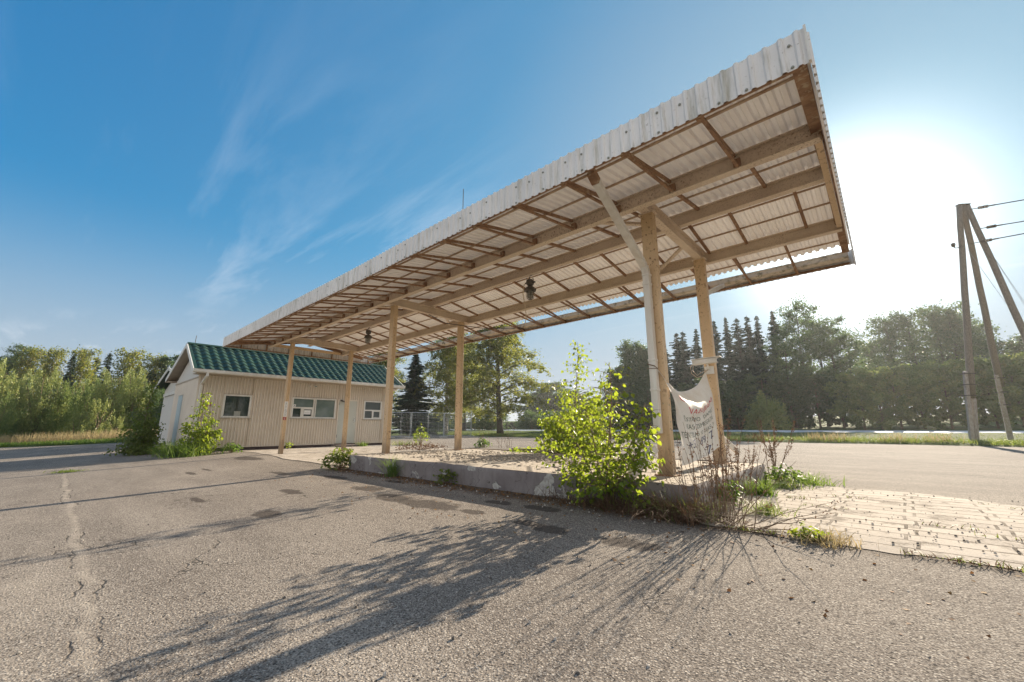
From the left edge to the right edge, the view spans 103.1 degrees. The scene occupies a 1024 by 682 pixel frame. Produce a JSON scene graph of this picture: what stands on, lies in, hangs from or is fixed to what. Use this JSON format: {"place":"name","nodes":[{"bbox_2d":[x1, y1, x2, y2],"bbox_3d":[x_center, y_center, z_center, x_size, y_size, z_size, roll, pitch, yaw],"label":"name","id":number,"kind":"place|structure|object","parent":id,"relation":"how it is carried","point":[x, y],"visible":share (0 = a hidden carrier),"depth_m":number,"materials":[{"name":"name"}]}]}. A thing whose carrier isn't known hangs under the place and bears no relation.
{"place":"outdoors","nodes":[
{"label":"outdoors","id":0,"kind":"place"},
{"bbox_2d":[0,437,126,446],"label":"verge grass","id":1,"kind":"structure","parent":0,"point":[48,442],"depth_m":24.96,"materials":[{"name":"green plant"}]},
{"bbox_2d":[246,445,448,466],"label":"paving","id":2,"kind":"structure","parent":0,"point":[314,455],"depth_m":13.63,"materials":[{"name":"beige concrete"}]},
{"bbox_2d":[0,435,1023,681],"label":"asphalt yard","id":3,"kind":"structure","parent":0,"point":[188,521],"depth_m":2.31,"materials":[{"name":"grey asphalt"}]},
{"bbox_2d":[102,383,169,456],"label":"birch sapling","id":4,"kind":"object","parent":3,"relation":"on","point":[142,434],"visible":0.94,"depth_m":14.40,"materials":[{"name":"green plant"}]},
{"bbox_2d":[123,435,245,457],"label":"grass tuft","id":5,"kind":"object","parent":3,"relation":"on","point":[170,452],"visible":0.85,"depth_m":12.47,"materials":[{"name":"green plant"}]},
{"bbox_2d":[175,392,225,455],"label":"birch sapling","id":6,"kind":"object","parent":3,"relation":"on","point":[207,428],"visible":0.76,"depth_m":13.08,"materials":[{"name":"green plant"}]},
{"bbox_2d":[165,342,404,451],"bbox_3d":[-9.830,2.869,18.062,5.331,4.325,8.194,-11,-16,41],"label":"station kiosk","id":7,"kind":"object","parent":3,"relation":"on","point":[245,388],"visible":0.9,"depth_m":16.05,"materials":[{"name":"wood"}]},
{"bbox_2d":[220,393,252,418],"bbox_3d":[-10.075,2.392,14.878,0.105,0.885,0.980,-11,-16,41],"label":"window","id":8,"kind":"structure","parent":7,"relation":"in","point":[238,406],"depth_m":14.89,"materials":[{"name":"white paint"}]},
{"bbox_2d":[289,397,336,419],"bbox_3d":[-8.212,2.805,16.886,0.105,0.885,1.880,-11,-16,41],"label":"window","id":9,"kind":"structure","parent":7,"relation":"in","point":[325,408],"depth_m":16.87,"materials":[{"name":"white paint"}]},
{"bbox_2d":[335,399,357,442],"bbox_3d":[-7.247,3.520,17.814,0.109,1.860,0.920,-11,-16,41],"label":"door","id":10,"kind":"structure","parent":7,"relation":"in","point":[353,406],"depth_m":17.83,"materials":[{"name":"beige metal"}]},
{"bbox_2d":[362,400,382,419],"bbox_3d":[-6.443,3.207,18.790,0.105,0.885,0.980,-11,-16,41],"label":"window","id":11,"kind":"structure","parent":7,"relation":"in","point":[372,409],"depth_m":18.79,"materials":[{"name":"white paint"}]},
{"bbox_2d":[317,446,356,469],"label":"leafy weed","id":12,"kind":"object","parent":3,"relation":"on","point":[337,458],"visible":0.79,"depth_m":8.09,"materials":[{"name":"green plant"}]},
{"bbox_2d":[349,448,766,509],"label":"pump island","id":13,"kind":"structure","parent":3,"relation":"on","point":[477,474],"depth_m":5.49,"materials":[{"name":"concrete"}]},
{"bbox_2d":[223,24,856,477],"bbox_3d":[-1.851,0.821,9.545,15.481,3.995,5.185,-11,-16,41],"label":"fuel canopy","id":14,"kind":"object","parent":13,"relation":"on","point":[733,166],"visible":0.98,"depth_m":6.05,"materials":[{"name":"white plastic"},{"name":"wood"}]},
{"bbox_2d":[647,364,719,465],"bbox_3d":[2.373,0.881,5.386,0.231,1.398,2.079,-11,-16,41],"label":"cloth banner","id":15,"kind":"object","parent":14,"relation":"hanging from","point":[697,402],"visible":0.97,"depth_m":5.37,"materials":[{"name":"white fabric"}]},
{"bbox_2d":[690,356,720,377],"bbox_3d":[2.989,0.409,6.252,0.456,0.301,0.158,-11,-16,41],"label":"security camera","id":16,"kind":"object","parent":14,"relation":"attached to","point":[706,361],"visible":1,"depth_m":6.24,"materials":[{"name":"white paint"}]},
{"bbox_2d":[366,449,734,483],"bbox_3d":[0.227,2.043,7.099,6.579,0.026,3.033,-11,-16,41],"label":"rubble","id":17,"kind":"object","parent":13,"relation":"on","point":[513,456],"visible":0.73,"depth_m":7.19,"materials":[{"name":"concrete"}]},
{"bbox_2d":[534,340,615,454],"bbox_3d":[1.294,1.376,8.786,1.838,2.789,1.683,-11,-16,41],"label":"birch sapling","id":18,"kind":"object","parent":3,"relation":"on","point":[555,427],"visible":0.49,"depth_m":8.73,"materials":[{"name":"green plant"}]},
{"bbox_2d":[534,362,664,508],"bbox_3d":[0.872,1.018,4.445,1.644,1.524,1.135,-11,-16,41],"label":"birch sapling","id":19,"kind":"object","parent":3,"relation":"on","point":[611,469],"visible":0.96,"depth_m":4.25,"materials":[{"name":"green plant"}]},
{"bbox_2d":[269,468,1022,658],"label":"leaf litter","id":20,"kind":"object","parent":3,"relation":"on","point":[826,610],"visible":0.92,"depth_m":4.54,"materials":[{"name":"brown plant"}]},
{"bbox_2d":[516,480,797,529],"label":"matted grass","id":21,"kind":"structure","parent":3,"relation":"on","point":[677,517],"depth_m":3.70,"materials":[{"name":"brown plant"}]},
{"bbox_2d":[608,424,715,522],"bbox_3d":[1.377,1.232,3.957,0.924,0.874,1.216,-2,-12,8],"label":"dry weed","id":22,"kind":"object","parent":3,"relation":"on","point":[683,485],"visible":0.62,"depth_m":3.69,"materials":[{"name":"brown plant"}]},
{"bbox_2d":[753,418,794,479],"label":"dry weed","id":23,"kind":"object","parent":3,"relation":"on","point":[773,449],"visible":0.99,"depth_m":6.04,"materials":[{"name":"brown plant"}]},
{"bbox_2d":[766,468,846,486],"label":"grass tuft","id":24,"kind":"object","parent":3,"relation":"on","point":[809,481],"visible":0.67,"depth_m":5.63,"materials":[{"name":"green plant"}]},
{"bbox_2d":[0,414,1023,447],"bbox_3d":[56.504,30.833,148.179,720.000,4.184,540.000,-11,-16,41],"label":"ground","id":25,"kind":"structure","parent":0,"point":[906,426],"depth_m":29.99,"materials":[{"name":"green plant"}]},
{"bbox_2d":[0,391,22,440],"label":"willow bush","id":26,"kind":"object","parent":25,"relation":"on","point":[6,428],"visible":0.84,"depth_m":29.46,"materials":[{"name":"green plant"}]},
{"bbox_2d":[0,357,25,430],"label":"willow bush","id":27,"kind":"object","parent":25,"relation":"on","point":[3,386],"visible":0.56,"depth_m":30.70,"materials":[{"name":"green plant"}]},
{"bbox_2d":[0,368,38,433],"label":"willow bush","id":28,"kind":"object","parent":25,"relation":"on","point":[13,375],"visible":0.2,"depth_m":32.77,"materials":[{"name":"green plant"}]},
{"bbox_2d":[0,343,40,382],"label":"tree","id":29,"kind":"object","parent":25,"relation":"on","point":[13,351],"visible":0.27,"depth_m":45.24,"materials":[{"name":"green plant"}]},
{"bbox_2d":[4,345,54,435],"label":"birch tree","id":30,"kind":"object","parent":25,"relation":"on","point":[33,355],"visible":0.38,"depth_m":44.40,"materials":[{"name":"green plant"}]},
{"bbox_2d":[5,367,66,439],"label":"willow bush","id":31,"kind":"object","parent":25,"relation":"on","point":[37,405],"visible":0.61,"depth_m":31.62,"materials":[{"name":"green plant"}]},
{"bbox_2d":[21,379,81,436],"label":"willow bush","id":32,"kind":"object","parent":25,"relation":"on","point":[67,393],"visible":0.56,"depth_m":31.98,"materials":[{"name":"green plant"}]},
{"bbox_2d":[32,345,70,398],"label":"birch tree","id":33,"kind":"object","parent":25,"relation":"on","point":[52,364],"visible":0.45,"depth_m":46.48,"materials":[{"name":"green plant"}]},
{"bbox_2d":[48,344,102,398],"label":"birch tree","id":34,"kind":"object","parent":25,"relation":"on","point":[82,363],"visible":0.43,"depth_m":45.94,"materials":[{"name":"green plant"}]},
{"bbox_2d":[0,428,157,443],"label":"dry grass","id":35,"kind":"structure","parent":25,"relation":"on","point":[61,437],"depth_m":26.13,"materials":[{"name":"plant"}]},
{"bbox_2d":[53,377,104,436],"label":"willow bush","id":36,"kind":"object","parent":25,"relation":"on","point":[85,402],"visible":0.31,"depth_m":31.92,"materials":[{"name":"green plant"}]},
{"bbox_2d":[78,398,115,436],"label":"young sapling","id":37,"kind":"object","parent":25,"relation":"on","point":[104,423],"visible":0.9,"depth_m":29.08,"materials":[{"name":"green plant"}]},
{"bbox_2d":[75,366,133,434],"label":"willow bush","id":38,"kind":"object","parent":25,"relation":"on","point":[106,383],"visible":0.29,"depth_m":32.13,"materials":[{"name":"green plant"}]},
{"bbox_2d":[98,346,148,428],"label":"birch tree","id":39,"kind":"object","parent":25,"relation":"on","point":[127,361],"visible":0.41,"depth_m":45.40,"materials":[{"name":"green plant"}]},
{"bbox_2d":[103,366,152,431],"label":"willow bush","id":40,"kind":"object","parent":25,"relation":"on","point":[130,392],"visible":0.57,"depth_m":31.48,"materials":[{"name":"green plant"}]},
{"bbox_2d":[116,378,164,432],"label":"willow bush","id":41,"kind":"object","parent":25,"relation":"on","point":[157,409],"visible":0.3,"depth_m":32.18,"materials":[{"name":"green plant"}]},
{"bbox_2d":[134,352,167,409],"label":"birch tree","id":42,"kind":"object","parent":25,"relation":"on","point":[151,367],"visible":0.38,"depth_m":45.49,"materials":[{"name":"green plant"}]},
{"bbox_2d":[138,354,178,414],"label":"alder tree","id":43,"kind":"object","parent":25,"relation":"on","point":[167,361],"visible":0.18,"depth_m":45.85,"materials":[{"name":"green plant"}]},
{"bbox_2d":[155,367,177,442],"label":"annex building","id":44,"kind":"structure","parent":25,"relation":"on","point":[168,395],"depth_m":22.42,"materials":[{"name":"white metal"}]},
{"bbox_2d":[368,349,407,416],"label":"birch tree","id":45,"kind":"object","parent":25,"relation":"on","point":[396,374],"visible":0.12,"depth_m":49.18,"materials":[{"name":"green plant"}]},
{"bbox_2d":[391,354,441,435],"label":"spruce tree","id":46,"kind":"object","parent":25,"relation":"on","point":[407,402],"visible":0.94,"depth_m":40.39,"materials":[{"name":"green plant"}]},
{"bbox_2d":[406,333,475,433],"bbox_3d":[-7.115,3.819,42.524,7.529,11.944,7.774,8,-14,-34],"label":"birch tree","id":47,"kind":"object","parent":25,"relation":"on","point":[443,375],"visible":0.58,"depth_m":42.00,"materials":[{"name":"green plant"}]},
{"bbox_2d":[433,334,491,429],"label":"birch tree","id":48,"kind":"object","parent":25,"relation":"on","point":[469,410],"visible":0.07,"depth_m":59.79,"materials":[{"name":"green plant"}]},
{"bbox_2d":[466,406,513,430],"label":"round bush","id":49,"kind":"object","parent":25,"relation":"on","point":[482,423],"visible":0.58,"depth_m":59.99,"materials":[{"name":"green plant"}]},
{"bbox_2d":[450,321,557,433],"bbox_3d":[-1.181,3.167,43.022,12.460,13.277,10.910,5,-13,-23],"label":"birch tree","id":50,"kind":"object","parent":25,"relation":"on","point":[498,351],"visible":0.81,"depth_m":41.47,"materials":[{"name":"green plant"}]},
{"bbox_2d":[513,408,548,429],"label":"round bush","id":51,"kind":"object","parent":25,"relation":"on","point":[528,424],"visible":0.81,"depth_m":64.65,"materials":[{"name":"green plant"}]},
{"bbox_2d":[520,381,579,414],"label":"tree","id":52,"kind":"object","parent":25,"relation":"on","point":[546,394],"visible":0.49,"depth_m":116.42,"materials":[{"name":"green plant"}]},
{"bbox_2d":[597,363,634,429],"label":"poplar tree","id":53,"kind":"object","parent":25,"relation":"on","point":[616,382],"visible":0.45,"depth_m":57.19,"materials":[{"name":"green plant"}]},
{"bbox_2d":[595,391,640,429],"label":"hedge bush","id":54,"kind":"object","parent":25,"relation":"on","point":[622,407],"visible":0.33,"depth_m":54.26,"materials":[{"name":"green plant"}]},
{"bbox_2d":[613,338,649,424],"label":"poplar tree","id":55,"kind":"object","parent":25,"relation":"on","point":[627,348],"visible":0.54,"depth_m":58.82,"materials":[{"name":"green plant"}]},
{"bbox_2d":[628,339,652,423],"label":"poplar tree","id":56,"kind":"object","parent":25,"relation":"on","point":[644,358],"visible":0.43,"depth_m":58.62,"materials":[{"name":"green plant"}]},
{"bbox_2d":[613,384,675,429],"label":"hedge bush","id":57,"kind":"object","parent":25,"relation":"on","point":[641,401],"visible":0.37,"depth_m":53.64,"materials":[{"name":"green plant"}]},
{"bbox_2d":[668,333,695,429],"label":"spruce tree","id":58,"kind":"object","parent":25,"relation":"on","point":[674,364],"visible":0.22,"depth_m":60.90,"materials":[{"name":"green plant"}]},
{"bbox_2d":[672,331,701,423],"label":"spruce tree","id":59,"kind":"object","parent":25,"relation":"on","point":[685,376],"visible":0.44,"depth_m":58.71,"materials":[{"name":"green plant"}]},
{"bbox_2d":[690,329,703,385],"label":"spruce tree","id":60,"kind":"object","parent":25,"relation":"on","point":[697,348],"visible":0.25,"depth_m":60.05,"materials":[{"name":"green plant"}]},
{"bbox_2d":[684,378,743,424],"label":"hedge bush","id":61,"kind":"object","parent":25,"relation":"on","point":[697,381],"visible":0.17,"depth_m":53.53,"materials":[{"name":"green plant"}]},
{"bbox_2d":[712,321,744,429],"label":"spruce tree","id":62,"kind":"object","parent":25,"relation":"on","point":[721,373],"visible":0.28,"depth_m":58.24,"materials":[{"name":"green plant"}]},
{"bbox_2d":[722,318,737,388],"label":"spruce tree","id":63,"kind":"object","parent":25,"relation":"on","point":[727,339],"visible":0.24,"depth_m":60.68,"materials":[{"name":"green plant"}]},
{"bbox_2d":[719,377,774,429],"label":"hedge bush","id":64,"kind":"object","parent":25,"relation":"on","point":[729,390],"visible":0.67,"depth_m":52.40,"materials":[{"name":"green plant"}]},
{"bbox_2d":[722,319,777,427],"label":"spruce tree","id":65,"kind":"object","parent":25,"relation":"on","point":[740,359],"visible":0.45,"depth_m":57.32,"materials":[{"name":"green plant"}]},
{"bbox_2d":[736,315,765,389],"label":"spruce tree","id":66,"kind":"object","parent":25,"relation":"on","point":[749,339],"visible":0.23,"depth_m":59.69,"materials":[{"name":"green plant"}]},
{"bbox_2d":[750,316,776,398],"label":"spruce tree","id":67,"kind":"object","parent":25,"relation":"on","point":[758,349],"visible":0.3,"depth_m":58.67,"materials":[{"name":"green plant"}]},
{"bbox_2d":[741,389,793,429],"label":"tree","id":68,"kind":"object","parent":25,"relation":"on","point":[766,411],"visible":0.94,"depth_m":47.42,"materials":[{"name":"green plant"}]},
{"bbox_2d":[731,372,805,422],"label":"hedge bush","id":69,"kind":"object","parent":25,"relation":"on","point":[763,376],"visible":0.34,"depth_m":53.62,"materials":[{"name":"green plant"}]},
{"bbox_2d":[577,430,968,442],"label":"dry grass","id":70,"kind":"structure","parent":25,"relation":"on","point":[844,438],"depth_m":20.15,"materials":[{"name":"plant"}]},
{"bbox_2d":[766,311,810,427],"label":"spruce tree","id":71,"kind":"object","parent":25,"relation":"on","point":[772,323],"visible":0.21,"depth_m":58.68,"materials":[{"name":"green plant"}]},
{"bbox_2d":[759,375,822,427],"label":"hedge bush","id":72,"kind":"object","parent":25,"relation":"on","point":[804,403],"visible":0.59,"depth_m":52.13,"materials":[{"name":"green plant"}]},
{"bbox_2d":[758,323,827,427],"bbox_3d":[37.023,4.758,54.801,7.777,13.942,7.928,-2,-12,8],"label":"leafy tree","id":73,"kind":"object","parent":25,"relation":"on","point":[792,361],"visible":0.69,"depth_m":54.34,"materials":[{"name":"green plant"}]},
{"bbox_2d":[769,291,842,417],"bbox_3d":[40.545,2.488,55.931,7.946,18.635,7.779,-4,-12,16],"label":"leafy tree","id":74,"kind":"object","parent":25,"relation":"on","point":[788,315],"visible":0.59,"depth_m":56.24,"materials":[{"name":"green plant"}]},
{"bbox_2d":[782,367,857,428],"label":"hedge bush","id":75,"kind":"object","parent":25,"relation":"on","point":[807,375],"visible":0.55,"depth_m":51.60,"materials":[{"name":"green plant"}]},
{"bbox_2d":[796,316,847,425],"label":"leafy tree","id":76,"kind":"object","parent":25,"relation":"on","point":[820,363],"visible":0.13,"depth_m":58.32,"materials":[{"name":"green plant"}]},
{"bbox_2d":[804,314,864,426],"bbox_3d":[44.192,4.173,55.886,7.813,15.161,7.855,-4,-13,19],"label":"leafy tree","id":77,"kind":"object","parent":25,"relation":"on","point":[849,358],"visible":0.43,"depth_m":55.28,"materials":[{"name":"green plant"}]},
{"bbox_2d":[802,374,889,427],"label":"hedge bush","id":78,"kind":"object","parent":25,"relation":"on","point":[819,392],"visible":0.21,"depth_m":50.91,"materials":[{"name":"green plant"}]},
{"bbox_2d":[819,329,895,410],"bbox_3d":[47.075,5.067,55.650,8.768,13.233,8.584,6,-14,-27],"label":"leafy tree","id":79,"kind":"object","parent":25,"relation":"on","point":[857,354],"visible":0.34,"depth_m":55.33,"materials":[{"name":"green plant"}]},
{"bbox_2d":[821,372,906,429],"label":"hedge bush","id":80,"kind":"object","parent":25,"relation":"on","point":[853,419],"visible":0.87,"depth_m":45.77,"materials":[{"name":"green plant"}]},
{"bbox_2d":[846,338,900,410],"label":"birch tree","id":81,"kind":"object","parent":25,"relation":"on","point":[867,354],"visible":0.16,"depth_m":70.43,"materials":[{"name":"green plant"}]},
{"bbox_2d":[843,365,923,429],"bbox_3d":[41.227,6.234,45.352,7.061,7.434,6.837,-4,-13,16],"label":"hedge bush","id":82,"kind":"object","parent":25,"relation":"on","point":[879,386],"visible":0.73,"depth_m":44.57,"materials":[{"name":"green plant"}]},
{"bbox_2d":[859,314,930,394],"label":"birch tree","id":83,"kind":"object","parent":25,"relation":"on","point":[881,327],"visible":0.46,"depth_m":70.24,"materials":[{"name":"green plant"}]},
{"bbox_2d":[855,363,936,428],"bbox_3d":[42.495,6.218,45.382,6.839,7.366,7.110,-7,-14,29],"label":"hedge bush","id":84,"kind":"object","parent":25,"relation":"on","point":[902,367],"visible":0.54,"depth_m":43.87,"materials":[{"name":"green plant"}]},
{"bbox_2d":[879,305,954,417],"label":"birch tree","id":85,"kind":"object","parent":25,"relation":"on","point":[908,324],"visible":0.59,"depth_m":68.58,"materials":[{"name":"green plant"}]},
{"bbox_2d":[870,366,965,428],"bbox_3d":[44.273,6.368,44.759,7.499,6.767,6.988,-6,-14,27],"label":"hedge bush","id":86,"kind":"object","parent":25,"relation":"on","point":[920,375],"visible":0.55,"depth_m":43.17,"materials":[{"name":"green plant"}]},
{"bbox_2d":[898,305,986,400],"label":"birch tree","id":87,"kind":"object","parent":25,"relation":"on","point":[933,317],"visible":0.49,"depth_m":68.60,"materials":[{"name":"green plant"}]},
{"bbox_2d":[906,356,1006,428],"bbox_3d":[46.419,5.382,42.929,7.292,7.911,7.532,4,-13,-18],"label":"hedge bush","id":88,"kind":"object","parent":25,"relation":"on","point":[952,375],"visible":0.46,"depth_m":42.44,"materials":[{"name":"green plant"}]},
{"bbox_2d":[922,362,1006,424],"bbox_3d":[48.289,5.873,43.684,7.110,7.136,6.839,-8,-14,33],"label":"hedge bush","id":89,"kind":"object","parent":25,"relation":"on","point":[941,396],"visible":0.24,"depth_m":42.57,"materials":[{"name":"green plant"}]},
{"bbox_2d":[922,299,1007,390],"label":"birch tree","id":90,"kind":"object","parent":25,"relation":"on","point":[958,316],"visible":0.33,"depth_m":68.11,"materials":[{"name":"green plant"}]},
{"bbox_2d":[939,353,1023,427],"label":"hedge bush","id":91,"kind":"object","parent":25,"relation":"on","point":[986,363],"visible":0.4,"depth_m":41.13,"materials":[{"name":"green plant"}]},
{"bbox_2d":[950,203,1023,441],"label":"utility pole","id":92,"kind":"object","parent":25,"relation":"on","point":[965,214],"visible":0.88,"depth_m":18.31,"materials":[{"name":"grey wood"}]},
{"bbox_2d":[977,352,1023,426],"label":"hedge bush","id":93,"kind":"object","parent":25,"relation":"on","point":[1016,410],"visible":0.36,"depth_m":40.72,"materials":[{"name":"green plant"}]},
{"bbox_2d":[984,335,1023,387],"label":"birch tree","id":94,"kind":"object","parent":25,"relation":"on","point":[1015,347],"visible":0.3,"depth_m":65.13,"materials":[{"name":"green plant"}]},
{"bbox_2d":[0,0,1023,422],"label":"sky","id":95,"kind":"structure","parent":0,"point":[173,172],"materials":[{"name":"blue"}]},
{"bbox_2d":[391,429,1023,432],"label":"road","id":96,"kind":"structure","parent":0,"point":[885,431],"depth_m":34.88,"materials":[{"name":"grey asphalt"}]},
{"bbox_2d":[700,483,1023,569],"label":"paving","id":97,"kind":"structure","parent":0,"point":[965,513],"depth_m":3.44,"materials":[{"name":"beige concrete"}]},
{"bbox_2d":[683,408,754,526],"bbox_3d":[1.837,1.074,3.550,0.527,0.961,0.916,-1,-12,4],"label":"dry weed","id":98,"kind":"object","parent":97,"relation":"on","point":[716,476],"visible":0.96,"depth_m":3.50,"materials":[{"name":"brown plant"}]},
{"bbox_2d":[699,426,757,503],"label":"dry weed","id":99,"kind":"object","parent":97,"relation":"on","point":[736,458],"visible":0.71,"depth_m":4.35,"materials":[{"name":"brown plant"}]},
{"bbox_2d":[741,475,792,496],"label":"grass tuft","id":100,"kind":"object","parent":97,"relation":"on","point":[761,487],"visible":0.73,"depth_m":4.79,"materials":[{"name":"green plant"}]},
{"bbox_2d":[743,497,804,517],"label":"grass tuft","id":101,"kind":"object","parent":97,"relation":"on","point":[768,510],"visible":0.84,"depth_m":3.71,"materials":[{"name":"green plant"}]},
{"bbox_2d":[700,443,851,536],"bbox_3d":[2.169,1.164,3.220,0.996,0.698,1.004,8,-15,-35],"label":"dry weed","id":102,"kind":"object","parent":97,"relation":"on","point":[754,527],"visible":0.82,"depth_m":3.28,"materials":[{"name":"brown plant"}]},
{"bbox_2d":[763,463,806,485],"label":"leafy weed","id":103,"kind":"object","parent":97,"relation":"on","point":[793,474],"visible":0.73,"depth_m":5.62,"materials":[{"name":"green plant"}]},
{"bbox_2d":[778,523,878,550],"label":"grass tuft","id":104,"kind":"object","parent":97,"relation":"on","point":[836,541],"visible":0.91,"depth_m":2.84,"materials":[{"name":"plant"}]},
{"bbox_2d":[721,494,1023,572],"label":"joint moss","id":105,"kind":"object","parent":97,"relation":"on","point":[960,559],"visible":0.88,"depth_m":2.86,"materials":[{"name":"green plant"}]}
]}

